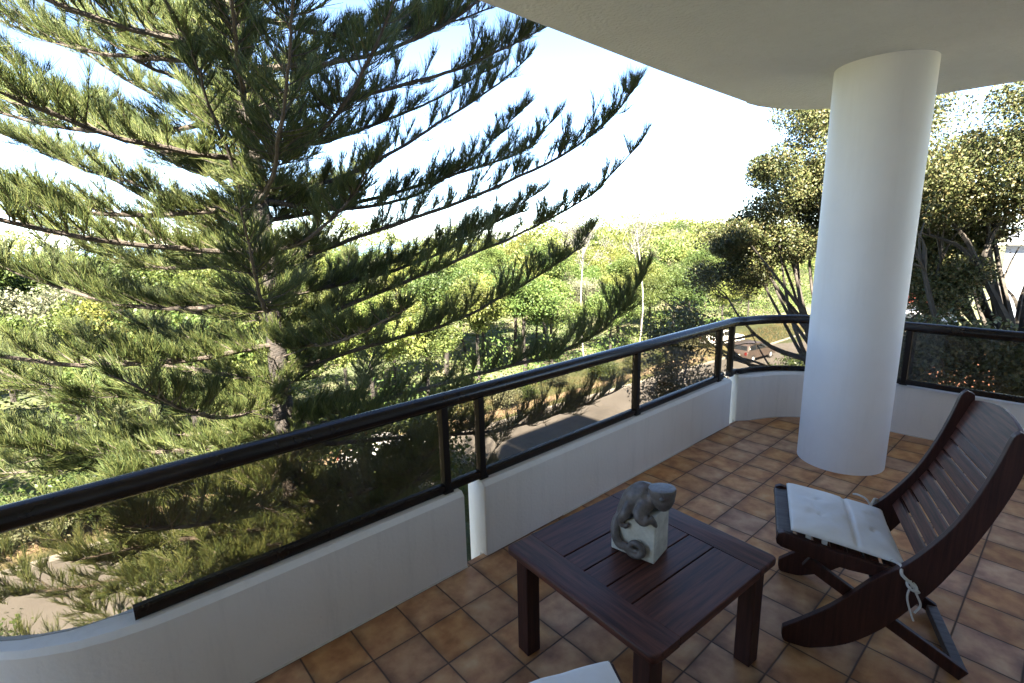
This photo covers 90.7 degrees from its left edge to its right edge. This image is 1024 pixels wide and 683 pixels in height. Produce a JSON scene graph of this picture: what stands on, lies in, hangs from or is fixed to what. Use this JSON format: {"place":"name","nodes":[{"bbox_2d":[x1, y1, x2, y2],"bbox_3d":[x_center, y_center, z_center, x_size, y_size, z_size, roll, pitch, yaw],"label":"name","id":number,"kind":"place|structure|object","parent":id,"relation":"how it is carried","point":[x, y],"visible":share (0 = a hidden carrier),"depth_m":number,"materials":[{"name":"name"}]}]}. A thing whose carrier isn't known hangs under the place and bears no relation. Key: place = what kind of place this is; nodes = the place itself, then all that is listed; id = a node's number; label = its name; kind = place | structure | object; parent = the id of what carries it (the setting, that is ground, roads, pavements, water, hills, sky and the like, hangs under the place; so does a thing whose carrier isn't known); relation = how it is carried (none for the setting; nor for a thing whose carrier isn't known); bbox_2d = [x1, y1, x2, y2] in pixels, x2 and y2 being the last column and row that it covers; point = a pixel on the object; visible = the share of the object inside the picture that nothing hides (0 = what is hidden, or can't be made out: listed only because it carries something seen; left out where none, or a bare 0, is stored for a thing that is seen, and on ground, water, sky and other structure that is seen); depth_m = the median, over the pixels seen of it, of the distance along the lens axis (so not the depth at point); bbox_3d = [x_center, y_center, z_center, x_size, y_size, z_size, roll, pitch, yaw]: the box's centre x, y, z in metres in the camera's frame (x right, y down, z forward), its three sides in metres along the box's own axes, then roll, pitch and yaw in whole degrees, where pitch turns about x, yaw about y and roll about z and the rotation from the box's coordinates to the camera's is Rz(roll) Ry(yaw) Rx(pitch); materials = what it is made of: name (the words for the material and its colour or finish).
{"place":"outdoors","nodes":[
{"label":"outdoors","id":0,"kind":"place"},
{"bbox_2d":[0,357,713,560],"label":"path","id":1,"kind":"structure","parent":0,"point":[84,528],"depth_m":19.63,"materials":[{"name":"grey concrete"}]},
{"bbox_2d":[0,341,806,635],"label":"road","id":2,"kind":"structure","parent":0,"point":[525,437],"depth_m":26.00,"materials":[{"name":"grey asphalt"}]},
{"bbox_2d":[0,332,804,576],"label":"kerb","id":3,"kind":"structure","parent":2,"relation":"on","point":[52,557],"depth_m":33.81,"materials":[{"name":"concrete"}]},
{"bbox_2d":[734,339,775,362],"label":"parked car","id":4,"kind":"object","parent":2,"relation":"on","point":[750,351],"visible":0.59,"depth_m":41.36,"materials":[{"name":"brown metal"}]},
{"bbox_2d":[0,229,1023,570],"bbox_3d":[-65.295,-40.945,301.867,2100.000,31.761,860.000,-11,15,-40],"label":"ground","id":5,"kind":"structure","parent":0,"point":[744,331],"depth_m":41.42,"materials":[{"name":"green plant"}]},
{"bbox_2d":[0,495,25,550],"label":"garden shrub","id":6,"kind":"object","parent":5,"relation":"on","point":[4,498],"visible":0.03,"depth_m":17.68,"materials":[{"name":"green plant"}]},
{"bbox_2d":[0,361,29,395],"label":"woodland tree","id":7,"kind":"object","parent":5,"relation":"on","point":[5,392],"visible":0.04,"depth_m":23.96,"materials":[{"name":"green plant"}]},
{"bbox_2d":[0,602,32,635],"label":"tree","id":8,"kind":"object","parent":5,"relation":"on","point":[3,619],"visible":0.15,"depth_m":9.49,"materials":[{"name":"green plant"}]},
{"bbox_2d":[0,251,59,401],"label":"woodland tree","id":9,"kind":"object","parent":5,"relation":"on","point":[9,278],"visible":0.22,"depth_m":31.84,"materials":[{"name":"green plant"}]},
{"bbox_2d":[0,489,82,547],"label":"garden shrub","id":10,"kind":"object","parent":5,"relation":"on","point":[17,533],"visible":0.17,"depth_m":17.65,"materials":[{"name":"green plant"}]},
{"bbox_2d":[0,283,98,423],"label":"woodland tree","id":11,"kind":"object","parent":5,"relation":"on","point":[42,303],"visible":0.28,"depth_m":26.97,"materials":[{"name":"green plant"}]},
{"bbox_2d":[0,296,111,435],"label":"woodland tree","id":12,"kind":"object","parent":5,"relation":"on","point":[68,311],"visible":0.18,"depth_m":24.68,"materials":[{"name":"green plant"}]},
{"bbox_2d":[29,471,123,535],"bbox_3d":[-16.160,5.965,19.419,3.262,2.432,3.918,8,15,37],"label":"garden shrub","id":13,"kind":"object","parent":5,"relation":"on","point":[56,480],"visible":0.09,"depth_m":19.04,"materials":[{"name":"green plant"}]},
{"bbox_2d":[5,251,149,372],"bbox_3d":[-29.254,-1.352,34.734,7.330,9.959,7.264,1,12,11],"label":"woodland tree","id":14,"kind":"object","parent":5,"relation":"on","point":[115,271],"visible":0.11,"depth_m":34.23,"materials":[{"name":"green plant"}]},
{"bbox_2d":[45,343,150,428],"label":"woodland tree","id":15,"kind":"object","parent":5,"relation":"on","point":[72,377],"visible":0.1,"depth_m":21.34,"materials":[{"name":"green plant"}]},
{"bbox_2d":[68,296,196,422],"bbox_3d":[-19.318,1.061,27.016,6.863,8.899,5.636,0,12,9],"label":"woodland tree","id":16,"kind":"object","parent":5,"relation":"on","point":[91,304],"visible":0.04,"depth_m":24.86,"materials":[{"name":"green plant"}]},
{"bbox_2d":[130,251,214,295],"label":"woodland tree","id":17,"kind":"object","parent":5,"relation":"on","point":[153,275],"visible":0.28,"depth_m":36.95,"materials":[{"name":"green plant"}]},
{"bbox_2d":[93,282,261,426],"bbox_3d":[-14.630,1.636,23.730,6.030,9.040,7.407,-6,13,-22],"label":"woodland tree","id":18,"kind":"object","parent":5,"relation":"on","point":[178,316],"visible":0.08,"depth_m":22.12,"materials":[{"name":"green plant"}]},
{"bbox_2d":[177,269,223,288],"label":"woodland tree","id":19,"kind":"object","parent":5,"relation":"on","point":[207,272],"visible":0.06,"depth_m":46.82,"materials":[{"name":"green plant"}]},
{"bbox_2d":[135,516,282,598],"bbox_3d":[-6.315,6.104,12.075,4.089,4.660,3.755,-6,13,-21],"label":"tree","id":20,"kind":"object","parent":5,"relation":"on","point":[160,584],"visible":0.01,"depth_m":10.73,"materials":[{"name":"green plant"}]},
{"bbox_2d":[211,242,320,284],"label":"woodland tree","id":21,"kind":"object","parent":5,"relation":"on","point":[215,276],"depth_m":40.75,"materials":[{"name":"green plant"}]},
{"bbox_2d":[205,314,330,386],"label":"woodland tree","id":22,"kind":"object","parent":5,"relation":"on","point":[235,362],"visible":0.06,"depth_m":23.66,"materials":[{"name":"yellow plant"}]},
{"bbox_2d":[284,250,341,297],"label":"woodland tree","id":23,"kind":"object","parent":5,"relation":"on","point":[323,263],"visible":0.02,"depth_m":45.51,"materials":[{"name":"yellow plant"}]},
{"bbox_2d":[286,287,341,373],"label":"woodland tree","id":24,"kind":"object","parent":5,"relation":"on","point":[322,295],"visible":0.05,"depth_m":38.76,"materials":[{"name":"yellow plant"}]},
{"bbox_2d":[0,0,656,635],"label":"norfolk pine","id":25,"kind":"object","parent":5,"relation":"on","point":[240,108],"visible":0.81,"depth_m":6.50,"materials":[{"name":"green plant"}]},
{"bbox_2d":[323,246,359,267],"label":"woodland tree","id":26,"kind":"object","parent":5,"relation":"on","point":[340,256],"visible":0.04,"depth_m":55.14,"materials":[{"name":"green plant"}]},
{"bbox_2d":[339,280,395,305],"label":"woodland tree","id":27,"kind":"object","parent":5,"relation":"on","point":[388,292],"visible":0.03,"depth_m":40.26,"materials":[{"name":"green plant"}]},
{"bbox_2d":[359,246,382,267],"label":"woodland tree","id":28,"kind":"object","parent":5,"relation":"on","point":[370,255],"depth_m":59.84,"materials":[{"name":"green plant"}]},
{"bbox_2d":[321,288,430,398],"bbox_3d":[-7.798,0.835,28.796,6.365,8.253,5.227,-4,12,-14],"label":"woodland tree","id":29,"kind":"object","parent":5,"relation":"on","point":[390,346],"visible":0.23,"depth_m":28.19,"materials":[{"name":"green plant"}]},
{"bbox_2d":[301,405,475,512],"bbox_3d":[-3.618,4.921,13.787,5.763,6.152,6.016,-2,12,-1],"label":"tree","id":30,"kind":"object","parent":5,"relation":"on","point":[353,451],"visible":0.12,"depth_m":13.66,"materials":[{"name":"green plant"}]},
{"bbox_2d":[360,292,429,388],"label":"woodland tree","id":31,"kind":"object","parent":5,"relation":"on","point":[413,309],"visible":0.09,"depth_m":34.45,"materials":[{"name":"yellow plant"}]},
{"bbox_2d":[0,249,814,502],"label":"undergrowth","id":32,"kind":"object","parent":5,"relation":"on","point":[707,304],"visible":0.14,"depth_m":43.17,"materials":[{"name":"green plant"}]},
{"bbox_2d":[376,244,450,304],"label":"woodland tree","id":33,"kind":"object","parent":5,"relation":"on","point":[406,268],"visible":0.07,"depth_m":42.61,"materials":[{"name":"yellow plant"}]},
{"bbox_2d":[385,306,468,394],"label":"woodland tree","id":34,"kind":"object","parent":5,"relation":"on","point":[439,338],"visible":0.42,"depth_m":30.73,"materials":[{"name":"green plant"}]},
{"bbox_2d":[398,256,481,373],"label":"woodland tree","id":35,"kind":"object","parent":5,"relation":"on","point":[433,287],"visible":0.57,"depth_m":37.06,"materials":[{"name":"green plant"}]},
{"bbox_2d":[426,446,498,512],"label":"tree","id":36,"kind":"object","parent":5,"relation":"on","point":[461,466],"visible":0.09,"depth_m":16.66,"materials":[{"name":"green plant"}]},
{"bbox_2d":[0,209,935,286],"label":"distant wood","id":37,"kind":"object","parent":5,"relation":"on","point":[537,235],"visible":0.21,"depth_m":88.95,"materials":[{"name":"green plant"}]},
{"bbox_2d":[459,271,484,352],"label":"woodland tree","id":38,"kind":"object","parent":5,"relation":"on","point":[462,341],"visible":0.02,"depth_m":45.87,"materials":[{"name":"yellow plant"}]},
{"bbox_2d":[450,382,496,417],"bbox_3d":[-2.744,3.607,29.555,3.277,2.319,3.241,3,12,18],"label":"garden shrub","id":39,"kind":"object","parent":5,"relation":"on","point":[458,408],"visible":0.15,"depth_m":28.98,"materials":[{"name":"green plant"}]},
{"bbox_2d":[455,256,493,273],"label":"woodland tree","id":40,"kind":"object","parent":5,"relation":"on","point":[468,262],"visible":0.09,"depth_m":56.35,"materials":[{"name":"green plant"}]},
{"bbox_2d":[436,273,513,382],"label":"woodland tree","id":41,"kind":"object","parent":5,"relation":"on","point":[476,320],"visible":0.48,"depth_m":35.25,"materials":[{"name":"green plant"}]},
{"bbox_2d":[460,261,501,340],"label":"woodland tree","id":42,"kind":"object","parent":5,"relation":"on","point":[476,267],"visible":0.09,"depth_m":48.73,"materials":[{"name":"green plant"}]},
{"bbox_2d":[461,285,500,367],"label":"woodland tree","id":43,"kind":"object","parent":5,"relation":"on","point":[482,333],"visible":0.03,"depth_m":40.96,"materials":[{"name":"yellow plant"}]},
{"bbox_2d":[471,246,510,268],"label":"woodland tree","id":44,"kind":"object","parent":5,"relation":"on","point":[493,256],"visible":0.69,"depth_m":67.88,"materials":[{"name":"green plant"}]},
{"bbox_2d":[488,387,524,409],"bbox_3d":[-0.564,3.393,31.262,2.564,1.941,2.502,6,14,30],"label":"garden shrub","id":45,"kind":"object","parent":5,"relation":"on","point":[508,396],"visible":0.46,"depth_m":30.73,"materials":[{"name":"green plant"}]},
{"bbox_2d":[478,247,551,357],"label":"woodland tree","id":46,"kind":"object","parent":5,"relation":"on","point":[515,319],"visible":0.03,"depth_m":43.52,"materials":[{"name":"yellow plant"}]},
{"bbox_2d":[502,230,542,256],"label":"woodland tree","id":47,"kind":"object","parent":5,"relation":"on","point":[510,248],"visible":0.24,"depth_m":73.58,"materials":[{"name":"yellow plant"}]},
{"bbox_2d":[516,385,539,397],"bbox_3d":[0.958,3.288,33.108,2.090,1.297,1.740,5,13,29],"label":"garden shrub","id":48,"kind":"object","parent":5,"relation":"on","point":[525,390],"visible":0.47,"depth_m":32.71,"materials":[{"name":"green plant"}]},
{"bbox_2d":[479,262,577,370],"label":"woodland tree","id":49,"kind":"object","parent":5,"relation":"on","point":[537,295],"visible":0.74,"depth_m":36.35,"materials":[{"name":"green plant"}]},
{"bbox_2d":[505,241,580,336],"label":"woodland tree","id":50,"kind":"object","parent":5,"relation":"on","point":[562,266],"visible":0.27,"depth_m":49.76,"materials":[{"name":"green plant"}]},
{"bbox_2d":[521,277,585,363],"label":"woodland tree","id":51,"kind":"object","parent":5,"relation":"on","point":[557,286],"visible":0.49,"depth_m":39.52,"materials":[{"name":"green plant"}]},
{"bbox_2d":[549,373,569,387],"bbox_3d":[3.187,2.541,35.785,2.047,1.588,2.098,-11,15,-40],"label":"garden shrub","id":52,"kind":"object","parent":5,"relation":"on","point":[555,379],"visible":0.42,"depth_m":35.28,"materials":[{"name":"green plant"}]},
{"bbox_2d":[562,280,590,328],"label":"woodland tree","id":53,"kind":"object","parent":5,"relation":"on","point":[575,299],"visible":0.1,"depth_m":54.59,"materials":[{"name":"green plant"}]},
{"bbox_2d":[566,277,601,332],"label":"woodland tree","id":54,"kind":"object","parent":5,"relation":"on","point":[586,285],"visible":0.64,"depth_m":50.02,"materials":[{"name":"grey plant"}]},
{"bbox_2d":[569,261,602,290],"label":"woodland tree","id":55,"kind":"object","parent":5,"relation":"on","point":[590,273],"visible":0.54,"depth_m":58.48,"materials":[{"name":"green plant"}]},
{"bbox_2d":[555,202,620,354],"bbox_3d":[5.979,-4.579,40.830,5.183,13.206,5.904,0,12,5],"label":"dead gum","id":56,"kind":"object","parent":5,"relation":"on","point":[590,236],"visible":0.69,"depth_m":39.73,"materials":[{"name":"grey plant"}]},
{"bbox_2d":[568,243,608,276],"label":"woodland tree","id":57,"kind":"object","parent":5,"relation":"on","point":[599,264],"visible":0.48,"depth_m":66.60,"materials":[{"name":"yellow plant"}]},
{"bbox_2d":[579,233,604,251],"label":"woodland tree","id":58,"kind":"object","parent":5,"relation":"on","point":[596,238],"visible":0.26,"depth_m":83.08,"materials":[{"name":"green plant"}]},
{"bbox_2d":[584,362,621,380],"bbox_3d":[6.545,2.017,37.029,3.134,1.946,2.610,5,13,27],"label":"garden shrub","id":59,"kind":"object","parent":5,"relation":"on","point":[602,369],"visible":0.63,"depth_m":36.43,"materials":[{"name":"green plant"}]},
{"bbox_2d":[578,282,643,348],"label":"woodland tree","id":60,"kind":"object","parent":5,"relation":"on","point":[593,304],"visible":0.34,"depth_m":42.30,"materials":[{"name":"green plant"}]},
{"bbox_2d":[598,271,624,324],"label":"woodland tree","id":61,"kind":"object","parent":5,"relation":"on","point":[607,279],"visible":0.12,"depth_m":54.31,"materials":[{"name":"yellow plant"}]},
{"bbox_2d":[603,234,628,252],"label":"woodland tree","id":62,"kind":"object","parent":5,"relation":"on","point":[620,240],"visible":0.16,"depth_m":86.56,"materials":[{"name":"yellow plant"}]},
{"bbox_2d":[602,242,634,267],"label":"woodland tree","id":63,"kind":"object","parent":5,"relation":"on","point":[612,255],"visible":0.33,"depth_m":73.86,"materials":[{"name":"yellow plant"}]},
{"bbox_2d":[603,254,649,281],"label":"woodland tree","id":64,"kind":"object","parent":5,"relation":"on","point":[618,266],"visible":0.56,"depth_m":60.83,"materials":[{"name":"green plant"}]},
{"bbox_2d":[622,353,647,371],"bbox_3d":[9.447,1.779,38.566,2.340,1.656,2.315,1,12,10],"label":"garden shrub","id":65,"kind":"object","parent":5,"relation":"on","point":[627,361],"visible":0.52,"depth_m":38.36,"materials":[{"name":"green plant"}]},
{"bbox_2d":[629,244,659,261],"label":"woodland tree","id":66,"kind":"object","parent":5,"relation":"on","point":[654,255],"visible":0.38,"depth_m":76.19,"materials":[{"name":"green plant"}]},
{"bbox_2d":[626,273,665,335],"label":"woodland tree","id":67,"kind":"object","parent":5,"relation":"on","point":[650,293],"visible":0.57,"depth_m":47.85,"materials":[{"name":"green plant"}]},
{"bbox_2d":[628,259,668,326],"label":"woodland tree","id":68,"kind":"object","parent":5,"relation":"on","point":[654,271],"visible":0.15,"depth_m":53.90,"materials":[{"name":"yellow plant"}]},
{"bbox_2d":[645,257,669,307],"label":"woodland tree","id":69,"kind":"object","parent":5,"relation":"on","point":[656,260],"visible":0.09,"depth_m":65.16,"materials":[{"name":"green plant"}]},
{"bbox_2d":[649,234,683,265],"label":"woodland tree","id":70,"kind":"object","parent":5,"relation":"on","point":[675,249],"visible":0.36,"depth_m":81.15,"materials":[{"name":"green plant"}]},
{"bbox_2d":[660,263,682,322],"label":"woodland tree","id":71,"kind":"object","parent":5,"relation":"on","point":[671,271],"visible":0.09,"depth_m":57.35,"materials":[{"name":"green plant"}]},
{"bbox_2d":[652,267,697,322],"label":"woodland tree","id":72,"kind":"object","parent":5,"relation":"on","point":[675,285],"visible":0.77,"depth_m":49.51,"materials":[{"name":"green plant"}]},
{"bbox_2d":[623,297,729,403],"bbox_3d":[4.195,3.324,13.166,3.095,9.093,2.904,-11,15,-40],"label":"bushy tree","id":73,"kind":"object","parent":5,"relation":"on","point":[678,359],"visible":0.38,"depth_m":12.23,"materials":[{"name":"green plant"}]},
{"bbox_2d":[667,221,690,232],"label":"woodland tree","id":74,"kind":"object","parent":5,"relation":"on","point":[677,226],"visible":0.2,"depth_m":101.18,"materials":[{"name":"green plant"}]},
{"bbox_2d":[664,271,707,306],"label":"woodland tree","id":75,"kind":"object","parent":5,"relation":"on","point":[704,298],"visible":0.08,"depth_m":51.81,"materials":[{"name":"green plant"}]},
{"bbox_2d":[673,243,726,312],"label":"woodland tree","id":76,"kind":"object","parent":5,"relation":"on","point":[699,257],"visible":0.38,"depth_m":63.15,"materials":[{"name":"green plant"}]},
{"bbox_2d":[700,329,744,344],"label":"parked car","id":77,"kind":"object","parent":5,"relation":"on","point":[725,337],"visible":0.27,"depth_m":47.15,"materials":[{"name":"white paint"}]},
{"bbox_2d":[708,281,746,320],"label":"woodland tree","id":78,"kind":"object","parent":5,"relation":"on","point":[725,301],"visible":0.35,"depth_m":54.20,"materials":[{"name":"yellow plant"}]},
{"bbox_2d":[742,284,763,315],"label":"woodland tree","id":79,"kind":"object","parent":5,"relation":"on","point":[758,293],"visible":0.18,"depth_m":57.68,"materials":[{"name":"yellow plant"}]},
{"bbox_2d":[767,351,804,365],"bbox_3d":[19.166,2.016,34.060,3.480,2.594,4.179,-6,13,-21],"label":"garden shrub","id":80,"kind":"object","parent":5,"relation":"on","point":[795,362],"visible":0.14,"depth_m":34.51,"materials":[{"name":"green plant"}]},
{"bbox_2d":[650,89,1023,366],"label":"broadleaf tree","id":81,"kind":"object","parent":5,"relation":"on","point":[737,242],"visible":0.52,"depth_m":12.92,"materials":[{"name":"green plant"}]},
{"bbox_2d":[802,303,1023,396],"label":"bushy tree","id":82,"kind":"object","parent":5,"relation":"on","point":[949,358],"visible":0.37,"depth_m":8.58,"materials":[{"name":"green plant"}]},
{"bbox_2d":[903,296,956,331],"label":"red roofed house","id":83,"kind":"structure","parent":5,"relation":"on","point":[908,310],"depth_m":45.86,"materials":[{"name":"tile"}]},
{"bbox_2d":[905,81,1023,391],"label":"broadleaf tree","id":84,"kind":"object","parent":5,"relation":"on","point":[952,193],"visible":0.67,"depth_m":9.97,"materials":[{"name":"green plant"}]},
{"bbox_2d":[0,0,1023,250],"label":"sky","id":85,"kind":"structure","parent":0,"point":[697,150],"materials":[{"name":"white"}]},
{"bbox_2d":[12,228,1023,258],"bbox_3d":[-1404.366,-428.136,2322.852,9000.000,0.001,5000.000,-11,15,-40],"label":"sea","id":86,"kind":"structure","parent":0,"point":[360,247],"depth_m":1738.91,"materials":[{"name":"liquid"}]},
{"bbox_2d":[600,180,689,341],"bbox_3d":[10.118,-5.091,39.260,6.406,14.667,8.834,-1,12,3],"label":"tree","id":87,"kind":"object","parent":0,"point":[639,228],"visible":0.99,"depth_m":38.56,"materials":[{"name":"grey plant"}]},
{"bbox_2d":[480,0,1023,109],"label":"apartment building","id":88,"kind":"structure","parent":0,"point":[786,54],"depth_m":2.85,"materials":[{"name":"paint"}]},
{"bbox_2d":[255,417,1023,682],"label":"floor","id":89,"kind":"structure","parent":88,"relation":"on","point":[461,626],"depth_m":2.37,"materials":[{"name":"tile"}]},
{"bbox_2d":[0,488,467,682],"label":"parapet wall","id":90,"kind":"structure","parent":89,"relation":"on","point":[256,626],"depth_m":2.08,"materials":[{"name":"paint"}]},
{"bbox_2d":[468,378,731,558],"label":"parapet wall","id":91,"kind":"structure","parent":89,"relation":"on","point":[510,504],"depth_m":3.35,"materials":[{"name":"paint"}]},
{"bbox_2d":[0,315,1023,620],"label":"balcony railing","id":92,"kind":"object","parent":91,"relation":"on","point":[64,503],"visible":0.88,"depth_m":2.48,"materials":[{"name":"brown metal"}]},
{"bbox_2d":[610,662,622,682],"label":"folding chair","id":93,"kind":"object","parent":89,"relation":"on","point":[617,674],"visible":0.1,"depth_m":1.49,"materials":[{"name":"brown wood"}]},
{"bbox_2d":[530,661,619,682],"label":"seat cushion","id":94,"kind":"object","parent":93,"relation":"on","point":[601,672],"visible":1,"depth_m":1.45,"materials":[{"name":"white fabric"}]},
{"bbox_2d":[508,489,775,682],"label":"coffee table","id":95,"kind":"object","parent":89,"relation":"on","point":[695,577],"visible":0.79,"depth_m":1.97,"materials":[{"name":"brown wood"}]},
{"bbox_2d":[611,481,676,563],"bbox_3d":[0.532,0.708,2.036,0.245,0.310,0.181,7,14,34],"label":"chameleon figurine","id":96,"kind":"object","parent":95,"relation":"on","point":[639,525],"visible":1,"depth_m":2.00,"materials":[{"name":"beige stone"}]},
{"bbox_2d":[797,50,940,475],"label":"column","id":97,"kind":"structure","parent":89,"relation":"on","point":[880,119],"depth_m":3.45,"materials":[{"name":"paint"}]},
{"bbox_2d":[729,371,1023,440],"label":"parapet wall","id":98,"kind":"structure","parent":89,"relation":"on","point":[921,412],"depth_m":4.73,"materials":[{"name":"paint"}]},
{"bbox_2d":[774,389,1023,679],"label":"folding chair","id":99,"kind":"object","parent":89,"relation":"on","point":[987,438],"visible":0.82,"depth_m":2.06,"materials":[{"name":"brown wood"}]},
{"bbox_2d":[786,483,921,621],"bbox_3d":[1.490,0.883,2.272,0.454,0.271,0.595,4,13,25],"label":"seat cushion","id":100,"kind":"object","parent":99,"relation":"on","point":[826,517],"visible":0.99,"depth_m":2.19,"materials":[{"name":"fabric"}]},
{"bbox_2d":[998,231,1023,316],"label":"apartment house","id":101,"kind":"structure","parent":0,"point":[1014,278],"depth_m":30.17,"materials":[{"name":"paint"}]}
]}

